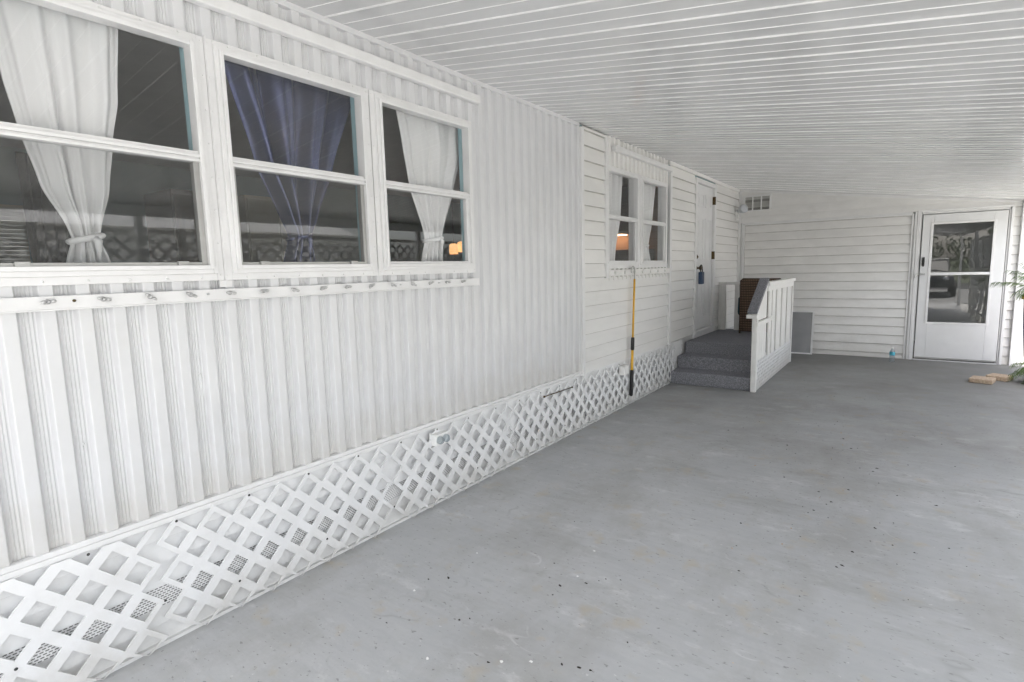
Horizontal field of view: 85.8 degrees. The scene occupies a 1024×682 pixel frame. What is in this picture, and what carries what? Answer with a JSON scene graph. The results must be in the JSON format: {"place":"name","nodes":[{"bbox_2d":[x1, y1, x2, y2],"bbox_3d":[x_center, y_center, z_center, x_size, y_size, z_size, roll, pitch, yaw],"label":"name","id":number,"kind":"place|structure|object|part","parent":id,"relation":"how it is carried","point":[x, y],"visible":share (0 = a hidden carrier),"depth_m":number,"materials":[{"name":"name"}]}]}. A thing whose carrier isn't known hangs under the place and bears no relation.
{"place":"outdoors","nodes":[
{"label":"outdoors","id":0,"kind":"place"},
{"bbox_2d":[143,189,198,261],"bbox_3d":[-3.043,-0.523,5.218,0.570,1.700,0.420,4,9,35],"label":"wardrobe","id":1,"kind":"object","parent":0,"point":[171,224],"visible":0.16,"depth_m":4.92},
{"bbox_3d":[-2.879,-0.505,4.976,0.020,1.600,0.195,4,9,35],"label":"wardrobe door","id":2,"kind":"part","parent":1,"relation":"part of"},
{"bbox_2d":[238,195,287,261],"bbox_3d":[-2.454,-0.578,5.612,0.470,1.680,0.650,4,9,35],"label":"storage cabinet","id":3,"kind":"object","parent":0,"point":[264,235],"visible":0.11,"depth_m":5.25,"materials":[{"name":"grey wood"}]},
{"bbox_3d":[-2.364,-0.562,5.351,0.020,1.590,0.300,4,9,35],"label":"cabinet door","id":4,"kind":"part","parent":3,"relation":"part of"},
{"bbox_3d":[-2.178,-0.600,5.609,0.020,1.590,0.300,4,9,35],"label":"cabinet door","id":5,"kind":"part","parent":3,"relation":"part of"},
{"bbox_2d":[95,353,1023,681],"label":"concrete floor","id":6,"kind":"structure","parent":0,"point":[635,513],"depth_m":2.69,"materials":[{"name":"grey concrete"}]},
{"bbox_2d":[285,0,1023,199],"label":"carport roof","id":7,"kind":"structure","parent":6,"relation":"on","point":[905,97],"depth_m":2.95,"materials":[{"name":"paint"}]},
{"bbox_2d":[386,399,979,670],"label":"leaf litter","id":8,"kind":"object","parent":6,"relation":"on","point":[501,661],"visible":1,"depth_m":2.58,"materials":[{"name":"brown plant"}]},
{"bbox_2d":[669,278,795,391],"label":"entry steps","id":9,"kind":"structure","parent":6,"relation":"on","point":[755,359],"depth_m":6.78,"materials":[{"name":"white paint"}]},
{"bbox_2d":[738,278,780,332],"bbox_3d":[3.534,-0.504,7.806,0.596,0.782,0.345,4,9,35],"label":"wicker chair","id":10,"kind":"object","parent":9,"relation":"on","point":[748,286],"visible":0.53,"depth_m":7.76,"materials":[{"name":"brown wicker"}]},
{"bbox_2d":[791,311,814,353],"bbox_3d":[4.539,-0.137,8.695,0.380,0.665,0.115,4,9,35],"label":"window screen","id":11,"kind":"object","parent":6,"relation":"on","point":[802,331],"depth_m":8.67,"materials":[{"name":"grey metal"}]},
{"bbox_2d":[736,190,1023,365],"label":"storage shed","id":12,"kind":"structure","parent":6,"relation":"on","point":[908,277],"depth_m":8.20,"materials":[{"name":"white vinyl siding"},{"name":"white paint"}]},
{"bbox_2d":[914,210,1008,362],"bbox_3d":[6.077,-0.730,7.536,0.945,2.008,0.096,4,9,35],"label":"storm door","id":13,"kind":"structure","parent":12,"relation":"in","point":[977,342],"depth_m":7.54,"materials":[{"name":"white paint"}]},
{"bbox_2d":[969,375,995,384],"bbox_3d":[5.441,0.450,6.376,0.220,0.051,0.210,-8,10,-40],"label":"paving brick","id":14,"kind":"object","parent":6,"relation":"on","point":[982,379],"visible":1,"depth_m":6.33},
{"bbox_2d":[986,373,1013,381],"bbox_3d":[5.736,0.427,6.484,0.200,0.054,0.200,-6,9,-30],"label":"paving brick","id":15,"kind":"object","parent":6,"relation":"on","point":[1002,377],"visible":0.78,"depth_m":6.42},
{"bbox_2d":[990,263,1023,360],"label":"potted palm","id":16,"kind":"object","parent":6,"relation":"on","point":[1021,295],"visible":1,"depth_m":6.49,"materials":[{"name":"green plant"}]},
{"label":"gravel strip","id":17,"kind":"structure","parent":0,"visible":0},
{"bbox_2d":[1008,361,1023,383],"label":"palm","id":18,"kind":"object","parent":17,"relation":"on","point":[1020,371],"visible":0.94,"depth_m":6.37,"materials":[{"name":"green plant"}]},
{"label":"lawn","id":19,"kind":"structure","parent":0,"visible":0},
{"bbox_2d":[0,0,739,681],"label":"mobile home","id":20,"kind":"object","parent":19,"relation":"on","point":[218,428],"visible":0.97,"depth_m":2.70,"materials":[{"name":"paint"}]},
{"bbox_2d":[15,152,70,262],"bbox_3d":[-3.809,-0.951,4.588,0.059,1.150,0.381,4,9,35],"label":"curtain","id":21,"kind":"object","parent":20,"relation":"hanging from","point":[48,233],"visible":0.43,"depth_m":4.51,"materials":[{"name":"grey fabric"}]},
{"bbox_2d":[0,0,117,262],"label":"curtain","id":22,"kind":"object","parent":20,"relation":"hanging from","point":[58,70],"visible":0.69,"depth_m":1.91,"materials":[{"name":"white fabric"}]},
{"bbox_2d":[0,0,224,286],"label":"window","id":23,"kind":"structure","parent":20,"relation":"in","point":[209,267],"depth_m":2.04,"materials":[{"name":"white paint"}]},
{"bbox_2d":[224,60,350,261],"bbox_3d":[-1.028,-0.780,2.690,0.123,1.000,0.685,4,9,35],"label":"curtain","id":24,"kind":"object","parent":20,"relation":"hanging from","point":[286,121],"visible":0.77,"depth_m":2.63,"materials":[{"name":"blue fabric"}]},
{"bbox_2d":[202,37,377,279],"bbox_3d":[-0.980,-0.772,2.564,0.084,0.949,0.818,4,9,35],"label":"window","id":25,"kind":"structure","parent":20,"relation":"in","point":[217,52],"depth_m":2.45,"materials":[{"name":"white paint"}]},
{"bbox_2d":[368,90,475,275],"bbox_3d":[-0.502,-0.870,3.230,0.084,0.949,0.818,4,9,35],"label":"window","id":26,"kind":"structure","parent":20,"relation":"in","point":[376,100],"depth_m":3.12,"materials":[{"name":"white paint"}]},
{"bbox_2d":[396,110,458,260],"bbox_3d":[-0.483,-0.887,3.411,0.109,1.000,0.566,4,9,35],"label":"curtain","id":27,"kind":"object","parent":20,"relation":"hanging from","point":[430,152],"visible":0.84,"depth_m":3.39,"materials":[{"name":"white fabric"}]},
{"bbox_2d":[429,429,447,447],"bbox_3d":[-0.431,0.595,3.345,0.075,0.088,0.125,4,9,35],"label":"outdoor outlet","id":28,"kind":"object","parent":20,"relation":"attached to","point":[439,438],"visible":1,"depth_m":3.32,"materials":[{"name":"white plastic"}]},
{"bbox_2d":[449,208,457,253],"bbox_3d":[-0.765,-1.552,7.101,0.120,0.855,0.120,4,9,35],"label":"pendant lamp","id":29,"kind":"object","parent":20,"relation":"hanging from","point":[453,247],"visible":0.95,"depth_m":7.10,"materials":[{"name":"brown"}]},
{"bbox_2d":[457,188,461,251],"bbox_3d":[-0.672,-1.586,7.228,0.120,0.825,0.120,4,9,35],"label":"pendant lamp","id":30,"kind":"object","parent":20,"relation":"hanging from","point":[459,246],"visible":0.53,"depth_m":7.22,"materials":[{"name":"brown"}]},
{"bbox_2d":[543,386,572,397],"bbox_3d":[0.385,0.417,4.526,0.012,0.027,0.467,4,9,35],"label":"metal rod","id":31,"kind":"object","parent":20,"relation":"on","point":[557,392],"visible":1,"depth_m":4.50,"materials":[{"name":"grey metal"}]},
{"bbox_2d":[609,173,621,260],"bbox_3d":[0.937,-1.179,5.395,0.048,1.000,0.671,4,9,35],"label":"curtain","id":32,"kind":"object","parent":20,"relation":"hanging from","point":[615,188],"visible":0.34,"depth_m":5.49,"materials":[{"name":"white fabric"}]},
{"bbox_2d":[604,165,638,268],"bbox_3d":[1.066,-1.195,5.430,0.101,0.949,0.781,4,9,35],"label":"window","id":33,"kind":"structure","parent":20,"relation":"in","point":[633,219],"depth_m":5.57,"materials":[{"name":"white paint"}]},
{"bbox_2d":[618,231,628,235],"bbox_3d":[1.429,-1.476,7.608,0.320,0.044,0.240,4,9,35],"label":"hood lamp","id":34,"kind":"object","parent":20,"relation":"attached to","point":[622,233],"visible":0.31,"depth_m":7.49,"materials":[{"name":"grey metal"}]},
{"bbox_2d":[619,365,628,374],"bbox_3d":[1.126,0.291,5.526,0.063,0.090,0.110,4,9,35],"label":"outdoor outlet","id":35,"kind":"object","parent":20,"relation":"attached to","point":[623,369],"visible":1,"depth_m":5.49,"materials":[{"name":"white plastic"}]},
{"bbox_2d":[629,266,635,395],"bbox_3d":[1.239,-0.098,5.656,0.036,1.334,0.128,3,9,30],"label":"hook pole","id":36,"kind":"object","parent":20,"relation":"hanging from","point":[631,370],"visible":1,"depth_m":5.66,"materials":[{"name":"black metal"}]},
{"bbox_2d":[628,178,655,260],"bbox_3d":[1.444,-1.282,6.088,0.109,1.000,0.760,4,9,35],"label":"curtain","id":37,"kind":"object","parent":20,"relation":"hanging from","point":[649,192],"visible":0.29,"depth_m":6.19,"materials":[{"name":"white fabric"}]},
{"bbox_2d":[638,175,667,267],"bbox_3d":[1.541,-1.293,6.091,0.101,0.949,0.851,4,9,35],"label":"window","id":38,"kind":"structure","parent":20,"relation":"in","point":[662,222],"depth_m":6.26,"materials":[{"name":"white paint"}]},
{"bbox_2d":[696,184,715,328],"bbox_3d":[2.696,-1.160,7.687,0.117,1.955,0.820,4,9,35],"label":"entry door","id":39,"kind":"structure","parent":20,"relation":"in","point":[706,200],"depth_m":7.73,"materials":[{"name":"white paint"}]},
{"bbox_2d":[698,265,703,283],"bbox_3d":[2.544,-0.896,7.403,0.055,0.262,0.103,4,9,35],"label":"key lockbox","id":40,"kind":"object","parent":39,"relation":"hanging from","point":[700,277],"visible":1,"depth_m":7.37,"materials":[{"name":"blue plastic"}]},
{"bbox_2d":[735,204,747,220],"bbox_3d":[3.648,-2.050,8.827,0.138,0.261,0.230,-5,8,-27],"label":"security light","id":41,"kind":"object","parent":20,"relation":"attached to","point":[743,208],"visible":1,"depth_m":8.75,"materials":[{"name":"white plastic"}]}
]}

